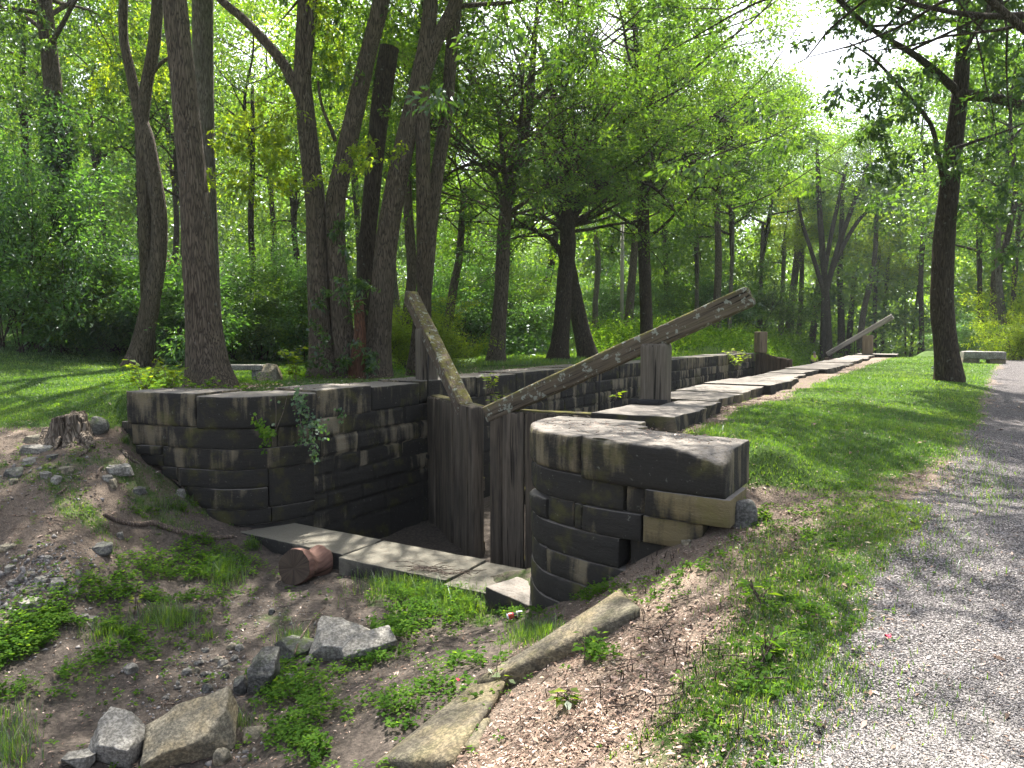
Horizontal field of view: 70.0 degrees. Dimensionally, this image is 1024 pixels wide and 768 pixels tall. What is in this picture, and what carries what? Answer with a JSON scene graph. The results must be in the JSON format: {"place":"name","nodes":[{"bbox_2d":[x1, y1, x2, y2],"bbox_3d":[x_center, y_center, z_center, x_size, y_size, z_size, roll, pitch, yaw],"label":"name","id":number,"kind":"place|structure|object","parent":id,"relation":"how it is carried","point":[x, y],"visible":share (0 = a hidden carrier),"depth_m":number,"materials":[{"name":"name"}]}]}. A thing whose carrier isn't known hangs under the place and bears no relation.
{"place":"outdoors","nodes":[
{"label":"outdoors","id":0,"kind":"place"},
{"bbox_2d":[0,240,1023,767],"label":"ground","id":1,"kind":"structure","parent":0,"point":[1002,412],"depth_m":6.04,"materials":[{"name":"brown soil"}]},
{"bbox_2d":[36,410,95,456],"bbox_3d":[-5.758,0.679,9.610,1.046,0.627,0.789,2,4,31],"label":"tree stump","id":2,"kind":"object","parent":1,"relation":"on","point":[71,428],"visible":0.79,"depth_m":9.48,"materials":[{"name":"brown wood"}]},
{"bbox_2d":[0,0,132,243],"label":"tree","id":3,"kind":"object","parent":1,"relation":"on","point":[25,54],"visible":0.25,"depth_m":28.32,"materials":[{"name":"green plant"}]},
{"bbox_2d":[0,220,138,351],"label":"shrub","id":4,"kind":"object","parent":1,"relation":"on","point":[52,324],"visible":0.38,"depth_m":19.27,"materials":[{"name":"green plant"}]},
{"bbox_2d":[61,748,95,767],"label":"stone","id":5,"kind":"object","parent":1,"relation":"on","point":[83,758],"visible":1,"depth_m":5.03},
{"bbox_2d":[1,301,156,357],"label":"shrub","id":6,"kind":"object","parent":1,"relation":"on","point":[87,341],"visible":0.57,"depth_m":19.69,"materials":[{"name":"green plant"}]},
{"bbox_2d":[0,0,169,347],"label":"ivy clad tree","id":7,"kind":"object","parent":1,"relation":"on","point":[44,12],"visible":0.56,"depth_m":21.14,"materials":[{"name":"green plant"}]},
{"bbox_2d":[0,69,172,352],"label":"shrub","id":8,"kind":"object","parent":1,"relation":"on","point":[12,214],"visible":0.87,"depth_m":18.84,"materials":[{"name":"green plant"}]},
{"bbox_2d":[1,225,182,352],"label":"shrub","id":9,"kind":"object","parent":1,"relation":"on","point":[106,241],"visible":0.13,"depth_m":20.17,"materials":[{"name":"green plant"}]},
{"bbox_2d":[0,0,223,263],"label":"tree","id":10,"kind":"object","parent":1,"relation":"on","point":[96,157],"visible":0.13,"depth_m":38.73,"materials":[{"name":"green plant"}]},
{"bbox_2d":[88,706,144,767],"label":"stone","id":11,"kind":"object","parent":1,"relation":"on","point":[119,735],"visible":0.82,"depth_m":5.14,"materials":[{"name":"stone"}]},
{"bbox_2d":[5,243,230,352],"bbox_3d":[-11.330,-2.289,21.204,6.381,3.584,4.191,-3,5,-34],"label":"shrub","id":12,"kind":"object","parent":1,"relation":"on","point":[122,271],"visible":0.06,"depth_m":20.63,"materials":[{"name":"green plant"}]},
{"bbox_2d":[119,355,169,389],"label":"young plant","id":13,"kind":"object","parent":1,"relation":"on","point":[145,386],"visible":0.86,"depth_m":10.96,"materials":[{"name":"green plant"}]},
{"bbox_2d":[59,0,251,263],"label":"tree","id":14,"kind":"object","parent":1,"relation":"on","point":[156,103],"visible":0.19,"depth_m":28.70,"materials":[{"name":"green plant"}]},
{"bbox_2d":[54,0,277,273],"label":"tree","id":15,"kind":"object","parent":1,"relation":"on","point":[176,223],"visible":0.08,"depth_m":41.10,"materials":[{"name":"green plant"}]},
{"bbox_2d":[103,512,233,539],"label":"branch","id":16,"kind":"object","parent":1,"relation":"on","point":[163,526],"visible":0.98,"depth_m":9.00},
{"bbox_2d":[84,245,253,369],"bbox_3d":[-8.902,-1.953,19.912,5.871,3.627,3.856,3,5,39],"label":"shrub","id":17,"kind":"object","parent":1,"relation":"on","point":[165,331],"visible":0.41,"depth_m":19.41,"materials":[{"name":"green plant"}]},
{"bbox_2d":[92,0,257,268],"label":"tree","id":18,"kind":"object","parent":1,"relation":"on","point":[173,152],"visible":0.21,"depth_m":30.01,"materials":[{"name":"green plant"}]},
{"bbox_2d":[59,0,291,367],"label":"tree","id":19,"kind":"object","parent":1,"relation":"on","point":[152,227],"visible":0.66,"depth_m":18.17,"materials":[{"name":"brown plant"}]},
{"bbox_2d":[0,440,363,767],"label":"rubble","id":20,"kind":"object","parent":1,"relation":"on","point":[19,579],"visible":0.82,"depth_m":7.22,"materials":[{"name":"stone"}]},
{"bbox_2d":[140,686,237,767],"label":"stone","id":21,"kind":"object","parent":1,"relation":"on","point":[198,728],"visible":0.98,"depth_m":5.16,"materials":[{"name":"beige stone"}]},
{"bbox_2d":[108,241,307,360],"bbox_3d":[-8.631,-2.628,21.646,6.183,3.995,5.098,-3,5,-34],"label":"shrub","id":22,"kind":"object","parent":1,"relation":"on","point":[236,283],"visible":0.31,"depth_m":21.38,"materials":[{"name":"green plant"}]},
{"bbox_2d":[133,0,348,308],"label":"tree","id":23,"kind":"object","parent":1,"relation":"on","point":[256,3],"visible":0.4,"depth_m":26.26,"materials":[{"name":"green plant"}]},
{"bbox_2d":[153,0,347,285],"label":"tree","id":24,"kind":"object","parent":1,"relation":"on","point":[271,209],"visible":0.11,"depth_m":42.48,"materials":[{"name":"green plant"}]},
{"bbox_2d":[247,646,280,694],"bbox_3d":[-2.060,2.380,6.079,0.238,0.357,0.302,0,4,-4],"label":"stone","id":25,"kind":"object","parent":1,"relation":"on","point":[263,667],"visible":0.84,"depth_m":5.97,"materials":[{"name":"stone"}]},
{"bbox_2d":[221,243,308,360],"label":"shrub","id":26,"kind":"object","parent":1,"relation":"on","point":[265,327],"visible":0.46,"depth_m":22.00,"materials":[{"name":"green plant"}]},
{"bbox_2d":[162,0,371,388],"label":"tree","id":27,"kind":"object","parent":1,"relation":"on","point":[206,356],"visible":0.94,"depth_m":11.47,"materials":[{"name":"brown plant"}]},
{"bbox_2d":[0,222,573,361],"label":"undergrowth","id":28,"kind":"object","parent":1,"relation":"on","point":[523,344],"visible":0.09,"depth_m":30.55,"materials":[{"name":"green plant"}]},
{"bbox_2d":[221,211,358,360],"bbox_3d":[-7.176,-3.163,23.342,5.530,4.882,6.114,2,4,31],"label":"shrub","id":29,"kind":"object","parent":1,"relation":"on","point":[296,274],"visible":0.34,"depth_m":22.62,"materials":[{"name":"green plant"}]},
{"bbox_2d":[215,72,365,271],"bbox_3d":[-10.674,-8.850,35.939,8.723,13.079,8.348,2,4,31],"label":"tree","id":30,"kind":"object","parent":1,"relation":"on","point":[294,203],"visible":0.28,"depth_m":35.44,"materials":[{"name":"green plant"}]},
{"bbox_2d":[274,635,313,658],"bbox_3d":[-1.960,2.435,6.742,0.384,0.233,0.294,2,4,31],"label":"stone","id":31,"kind":"object","parent":1,"relation":"on","point":[287,644],"visible":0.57,"depth_m":6.65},
{"bbox_2d":[278,545,332,584],"bbox_3d":[-2.404,2.115,8.585,0.478,0.492,0.544,1,4,21],"label":"log","id":32,"kind":"object","parent":1,"relation":"on","point":[296,565],"visible":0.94,"depth_m":8.39,"materials":[{"name":"wood"}]},
{"bbox_2d":[238,1,410,299],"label":"tree","id":33,"kind":"object","parent":1,"relation":"on","point":[356,211],"visible":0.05,"depth_m":39.39,"materials":[{"name":"green plant"}]},
{"bbox_2d":[192,0,467,317],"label":"tree","id":34,"kind":"object","parent":1,"relation":"on","point":[202,28],"visible":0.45,"depth_m":16.93,"materials":[{"name":"brown plant"}]},
{"bbox_2d":[309,616,369,661],"bbox_3d":[-1.558,2.342,6.654,0.519,0.324,0.468,0,4,7],"label":"stone","id":35,"kind":"object","parent":1,"relation":"on","point":[333,636],"visible":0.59,"depth_m":6.58,"materials":[{"name":"stone"}]},
{"bbox_2d":[96,0,615,379],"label":"tree","id":36,"kind":"object","parent":1,"relation":"on","point":[339,343],"visible":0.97,"depth_m":15.00,"materials":[{"name":"brown plant"}]},
{"bbox_2d":[340,625,396,662],"bbox_3d":[-1.277,2.304,6.482,0.478,0.210,0.254,-2,4,-24],"label":"stone","id":37,"kind":"object","parent":1,"relation":"on","point":[370,640],"visible":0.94,"depth_m":6.44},
{"bbox_2d":[241,523,523,599],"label":"stone sill","id":38,"kind":"structure","parent":1,"relation":"on","point":[362,553],"depth_m":8.62,"materials":[{"name":"stone"}]},
{"bbox_2d":[287,0,506,357],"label":"tree","id":39,"kind":"object","parent":1,"relation":"on","point":[396,293],"visible":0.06,"depth_m":25.80,"materials":[{"name":"green plant"}]},
{"bbox_2d":[0,461,794,765],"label":"twigs","id":40,"kind":"object","parent":1,"relation":"on","point":[417,568],"visible":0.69,"depth_m":4.62,"materials":[{"name":"wood"}]},
{"bbox_2d":[352,293,494,367],"bbox_3d":[-3.123,-1.359,20.244,4.307,2.433,4.128,2,4,31],"label":"shrub","id":41,"kind":"object","parent":1,"relation":"on","point":[398,353],"visible":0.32,"depth_m":19.78,"materials":[{"name":"green plant"}]},
{"bbox_2d":[321,0,552,364],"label":"tree","id":42,"kind":"object","parent":1,"relation":"on","point":[411,258],"visible":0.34,"depth_m":21.56,"materials":[{"name":"green plant"}]},
{"bbox_2d":[122,353,754,538],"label":"stone wall","id":43,"kind":"structure","parent":1,"relation":"on","point":[368,473],"depth_m":10.56,"materials":[{"name":"stone"}]},
{"bbox_2d":[287,385,329,464],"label":"creeper","id":44,"kind":"object","parent":43,"relation":"attached to","point":[300,398],"visible":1,"depth_m":9.85,"materials":[{"name":"green plant"}]},
{"bbox_2d":[404,291,484,557],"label":"lock gate","id":45,"kind":"structure","parent":43,"relation":"attached to","point":[455,449],"depth_m":11.35,"materials":[{"name":"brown wood"}]},
{"bbox_2d":[754,332,791,374],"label":"lock gate","id":46,"kind":"structure","parent":43,"relation":"attached to","point":[765,363],"depth_m":32.64,"materials":[{"name":"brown wood"}]},
{"bbox_2d":[375,679,506,767],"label":"stone slab","id":47,"kind":"structure","parent":1,"relation":"on","point":[440,738],"depth_m":4.30,"materials":[{"name":"stone"}]},
{"bbox_2d":[392,297,509,367],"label":"shrub","id":48,"kind":"object","parent":1,"relation":"on","point":[446,334],"visible":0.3,"depth_m":21.03,"materials":[{"name":"green plant"}]},
{"bbox_2d":[366,65,552,345],"bbox_3d":[-1.683,-5.753,25.556,7.019,10.354,6.861,2,4,31],"label":"tree","id":49,"kind":"object","parent":1,"relation":"on","point":[455,278],"visible":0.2,"depth_m":25.65,"materials":[{"name":"green plant"}]},
{"bbox_2d":[397,213,555,355],"bbox_3d":[-1.999,-4.204,31.180,7.729,6.103,6.373,-1,4,-16],"label":"shrub","id":50,"kind":"object","parent":1,"relation":"on","point":[468,297],"visible":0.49,"depth_m":30.39,"materials":[{"name":"green plant"}]},
{"bbox_2d":[413,82,548,272],"bbox_3d":[-1.984,-8.900,37.524,8.921,14.678,9.147,2,4,31],"label":"tree","id":51,"kind":"object","parent":1,"relation":"on","point":[469,233],"visible":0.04,"depth_m":37.46,"materials":[{"name":"green plant"}]},
{"bbox_2d":[0,360,963,767],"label":"ground cover","id":52,"kind":"object","parent":1,"relation":"on","point":[52,618],"visible":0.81,"depth_m":6.14,"materials":[{"name":"green plant"}]},
{"bbox_2d":[262,0,727,363],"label":"tree","id":53,"kind":"object","parent":1,"relation":"on","point":[499,314],"visible":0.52,"depth_m":21.93,"materials":[{"name":"green plant"}]},
{"bbox_2d":[433,244,556,348],"bbox_3d":[-0.899,-3.651,33.425,6.802,6.226,6.049,0,4,6],"label":"shrub","id":54,"kind":"object","parent":1,"relation":"on","point":[539,287],"visible":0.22,"depth_m":32.29,"materials":[{"name":"green plant"}]},
{"bbox_2d":[485,577,531,611],"bbox_3d":[0.108,2.173,7.273,0.637,0.289,0.460,4,5,45],"label":"footing stone","id":55,"kind":"object","parent":1,"relation":"on","point":[515,592],"visible":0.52,"depth_m":7.22,"materials":[{"name":"stone"}]},
{"bbox_2d":[0,320,1022,767],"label":"grass","id":56,"kind":"structure","parent":1,"relation":"on","point":[884,420],"depth_m":6.88,"materials":[{"name":"plant"}]},
{"bbox_2d":[0,0,1023,357],"bbox_3d":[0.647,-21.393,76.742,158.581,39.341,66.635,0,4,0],"label":"woods","id":57,"kind":"object","parent":1,"relation":"on","point":[964,286],"visible":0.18,"depth_m":56.42,"materials":[{"name":"plant"}]},
{"bbox_2d":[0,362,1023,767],"bbox_3d":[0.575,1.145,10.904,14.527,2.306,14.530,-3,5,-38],"label":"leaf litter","id":58,"kind":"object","parent":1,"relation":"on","point":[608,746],"visible":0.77,"depth_m":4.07,"materials":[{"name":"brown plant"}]},
{"bbox_2d":[452,230,588,339],"bbox_3d":[-0.092,-4.628,35.614,6.883,5.992,8.347,-2,4,-23],"label":"shrub","id":59,"kind":"object","parent":1,"relation":"on","point":[542,270],"visible":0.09,"depth_m":34.74,"materials":[{"name":"green plant"}]},
{"bbox_2d":[405,0,661,375],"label":"tree","id":60,"kind":"object","parent":1,"relation":"on","point":[441,142],"visible":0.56,"depth_m":16.14,"materials":[{"name":"green plant"}]},
{"bbox_2d":[477,589,639,688],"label":"stone slab","id":61,"kind":"structure","parent":1,"relation":"on","point":[612,612],"depth_m":4.83,"materials":[{"name":"stone"}]},
{"bbox_2d":[360,0,764,359],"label":"tree","id":62,"kind":"object","parent":1,"relation":"on","point":[565,250],"visible":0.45,"depth_m":22.85,"materials":[{"name":"green plant"}]},
{"bbox_2d":[442,66,741,357],"bbox_3d":[2.569,-5.453,26.883,11.788,9.588,11.797,2,4,31],"label":"tree","id":63,"kind":"object","parent":1,"relation":"on","point":[585,344],"visible":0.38,"depth_m":26.18,"materials":[{"name":"green plant"}]},
{"bbox_2d":[550,111,666,333],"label":"tree","id":64,"kind":"object","parent":1,"relation":"on","point":[596,283],"visible":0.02,"depth_m":40.60,"materials":[{"name":"green plant"}]},
{"bbox_2d":[570,248,688,337],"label":"shrub","id":65,"kind":"object","parent":1,"relation":"on","point":[605,308],"visible":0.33,"depth_m":43.34,"materials":[{"name":"green plant"}]},
{"bbox_2d":[578,1,722,326],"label":"tree","id":66,"kind":"object","parent":1,"relation":"on","point":[630,297],"visible":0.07,"depth_m":39.48,"materials":[{"name":"green plant"}]},
{"bbox_2d":[603,259,710,323],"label":"shrub","id":67,"kind":"object","parent":1,"relation":"on","point":[678,299],"visible":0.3,"depth_m":46.65,"materials":[{"name":"green plant"}]},
{"bbox_2d":[519,549,821,753],"bbox_3d":[0.657,1.559,4.446,1.276,0.656,2.925,0,4,-4],"label":"stubble","id":68,"kind":"object","parent":1,"relation":"on","point":[674,654],"visible":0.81,"depth_m":3.99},
{"bbox_2d":[597,28,747,316],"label":"tree","id":69,"kind":"object","parent":1,"relation":"on","point":[628,240],"visible":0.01,"depth_m":49.64,"materials":[{"name":"green plant"}]},
{"bbox_2d":[570,299,823,365],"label":"weeds","id":70,"kind":"object","parent":1,"relation":"on","point":[618,333],"visible":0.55,"depth_m":37.23,"materials":[{"name":"green plant"}]},
{"bbox_2d":[468,0,946,356],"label":"tree","id":71,"kind":"object","parent":1,"relation":"on","point":[646,313],"visible":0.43,"depth_m":26.26,"materials":[{"name":"green plant"}]},
{"bbox_2d":[651,249,763,333],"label":"shrub","id":72,"kind":"object","parent":1,"relation":"on","point":[707,296],"visible":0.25,"depth_m":50.45,"materials":[{"name":"green plant"}]},
{"bbox_2d":[392,0,1023,188],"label":"tree","id":73,"kind":"object","parent":1,"relation":"on","point":[1013,19],"visible":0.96,"depth_m":11.75,"materials":[{"name":"green plant"}]},
{"bbox_2d":[649,85,774,308],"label":"tree","id":74,"kind":"object","parent":1,"relation":"on","point":[695,259],"visible":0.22,"depth_m":45.28,"materials":[{"name":"green plant"}]},
{"bbox_2d":[529,353,898,609],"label":"stone wall","id":75,"kind":"structure","parent":1,"relation":"on","point":[603,504],"depth_m":6.11,"materials":[{"name":"stone"}]},
{"bbox_2d":[482,287,755,568],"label":"lock gate","id":76,"kind":"structure","parent":75,"relation":"attached to","point":[509,418],"depth_m":9.70,"materials":[{"name":"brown wood"}]},
{"bbox_2d":[824,315,893,359],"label":"lock gate","id":77,"kind":"structure","parent":75,"relation":"attached to","point":[867,344],"depth_m":30.80,"materials":[{"name":"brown wood"}]},
{"bbox_2d":[642,0,818,335],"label":"tree","id":78,"kind":"object","parent":1,"relation":"on","point":[718,266],"visible":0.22,"depth_m":42.89,"materials":[{"name":"green plant"}]},
{"bbox_2d":[657,48,817,332],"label":"tree","id":79,"kind":"object","parent":1,"relation":"on","point":[732,226],"visible":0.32,"depth_m":42.89,"materials":[{"name":"green plant"}]},
{"bbox_2d":[731,499,757,528],"bbox_3d":[1.778,1.015,5.593,0.214,0.269,0.143,-1,4,-19],"label":"boulder","id":80,"kind":"object","parent":1,"relation":"on","point":[745,510],"visible":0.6,"depth_m":5.54,"materials":[{"name":"grey stone"}]},
{"bbox_2d":[485,224,1022,356],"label":"thicket","id":81,"kind":"object","parent":1,"relation":"on","point":[834,334],"visible":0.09,"depth_m":64.28,"materials":[{"name":"plant"}]},
{"bbox_2d":[700,253,823,334],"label":"shrub","id":82,"kind":"object","parent":1,"relation":"on","point":[785,312],"visible":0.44,"depth_m":52.92,"materials":[{"name":"green plant"}]},
{"bbox_2d":[745,625,789,665],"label":"young plant","id":83,"kind":"object","parent":1,"relation":"on","point":[769,650],"visible":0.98,"depth_m":3.60,"materials":[{"name":"green plant"}]},
{"bbox_2d":[735,182,833,335],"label":"tree","id":84,"kind":"object","parent":1,"relation":"on","point":[792,241],"visible":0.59,"depth_m":55.97,"materials":[{"name":"green plant"}]},
{"bbox_2d":[713,49,859,331],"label":"tree","id":85,"kind":"object","parent":1,"relation":"on","point":[765,233],"visible":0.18,"depth_m":54.09,"materials":[{"name":"green plant"}]},
{"bbox_2d":[760,169,839,338],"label":"tree","id":86,"kind":"object","parent":1,"relation":"on","point":[801,270],"visible":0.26,"depth_m":59.37,"materials":[{"name":"green plant"}]},
{"bbox_2d":[783,125,848,335],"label":"tree","id":87,"kind":"object","parent":1,"relation":"on","point":[795,268],"visible":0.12,"depth_m":59.24,"materials":[{"name":"green plant"}]},
{"bbox_2d":[797,161,858,343],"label":"tree","id":88,"kind":"object","parent":1,"relation":"on","point":[812,334],"visible":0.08,"depth_m":61.38,"materials":[{"name":"green plant"}]},
{"bbox_2d":[765,132,894,360],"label":"tree","id":89,"kind":"object","parent":1,"relation":"on","point":[824,278],"visible":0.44,"depth_m":53.36,"materials":[{"name":"green plant"}]},
{"bbox_2d":[817,196,895,355],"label":"tree","id":90,"kind":"object","parent":1,"relation":"on","point":[848,333],"visible":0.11,"depth_m":61.58,"materials":[{"name":"green plant"}]},
{"bbox_2d":[820,119,895,357],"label":"tree","id":91,"kind":"object","parent":1,"relation":"on","point":[840,311],"visible":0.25,"depth_m":57.16,"materials":[{"name":"green plant"}]},
{"bbox_2d":[835,113,925,353],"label":"tree","id":92,"kind":"object","parent":1,"relation":"on","point":[862,318],"visible":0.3,"depth_m":54.27,"materials":[{"name":"green plant"}]},
{"bbox_2d":[846,211,919,352],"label":"tree","id":93,"kind":"object","parent":1,"relation":"on","point":[880,254],"visible":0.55,"depth_m":57.06,"materials":[{"name":"green plant"}]},
{"bbox_2d":[853,205,930,352],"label":"tree","id":94,"kind":"object","parent":1,"relation":"on","point":[888,263],"visible":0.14,"depth_m":59.40,"materials":[{"name":"green plant"}]},
{"bbox_2d":[789,0,1023,382],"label":"tree","id":95,"kind":"object","parent":1,"relation":"on","point":[948,365],"visible":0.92,"depth_m":14.66,"materials":[{"name":"green plant"}]},
{"bbox_2d":[883,210,963,356],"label":"tree","id":96,"kind":"object","parent":1,"relation":"on","point":[916,301],"visible":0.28,"depth_m":59.43,"materials":[{"name":"green plant"}]},
{"bbox_2d":[840,48,1014,354],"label":"tree","id":97,"kind":"object","parent":1,"relation":"on","point":[920,285],"visible":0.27,"depth_m":53.29,"materials":[{"name":"green plant"}]},
{"bbox_2d":[876,2,1023,355],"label":"tree","id":98,"kind":"object","parent":1,"relation":"on","point":[1014,194],"visible":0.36,"depth_m":32.73,"materials":[{"name":"green plant"}]},
{"bbox_2d":[914,309,999,351],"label":"shrub","id":99,"kind":"object","parent":1,"relation":"on","point":[965,339],"visible":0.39,"depth_m":37.73,"materials":[{"name":"green plant"}]},
{"bbox_2d":[892,51,1023,350],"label":"tree","id":100,"kind":"object","parent":1,"relation":"on","point":[979,267],"visible":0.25,"depth_m":37.83,"materials":[{"name":"green plant"}]},
{"bbox_2d":[912,37,1023,350],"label":"tree","id":101,"kind":"object","parent":1,"relation":"on","point":[993,283],"visible":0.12,"depth_m":37.59,"materials":[{"name":"green plant"}]},
{"bbox_2d":[918,86,1023,321],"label":"tree","id":102,"kind":"object","parent":1,"relation":"on","point":[1013,294],"visible":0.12,"depth_m":41.69,"materials":[{"name":"green plant"}]},
{"bbox_2d":[960,351,1005,363],"bbox_3d":[15.512,-0.829,24.088,1.215,0.520,0.776,2,4,23],"label":"stone bench","id":103,"kind":"object","parent":1,"relation":"on","point":[993,357],"visible":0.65,"depth_m":23.78,"materials":[{"name":"beige stone"}]},
{"bbox_2d":[957,267,1023,358],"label":"shrub","id":104,"kind":"object","parent":1,"relation":"on","point":[1020,307],"visible":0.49,"depth_m":33.45,"materials":[{"name":"green plant"}]},
{"bbox_2d":[967,303,1023,359],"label":"shrub","id":105,"kind":"object","parent":1,"relation":"on","point":[1016,339],"visible":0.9,"depth_m":27.02,"materials":[{"name":"green plant"}]},
{"bbox_2d":[0,0,1023,326],"label":"sky","id":106,"kind":"structure","parent":0,"point":[823,63],"materials":[{"name":"white"}]},
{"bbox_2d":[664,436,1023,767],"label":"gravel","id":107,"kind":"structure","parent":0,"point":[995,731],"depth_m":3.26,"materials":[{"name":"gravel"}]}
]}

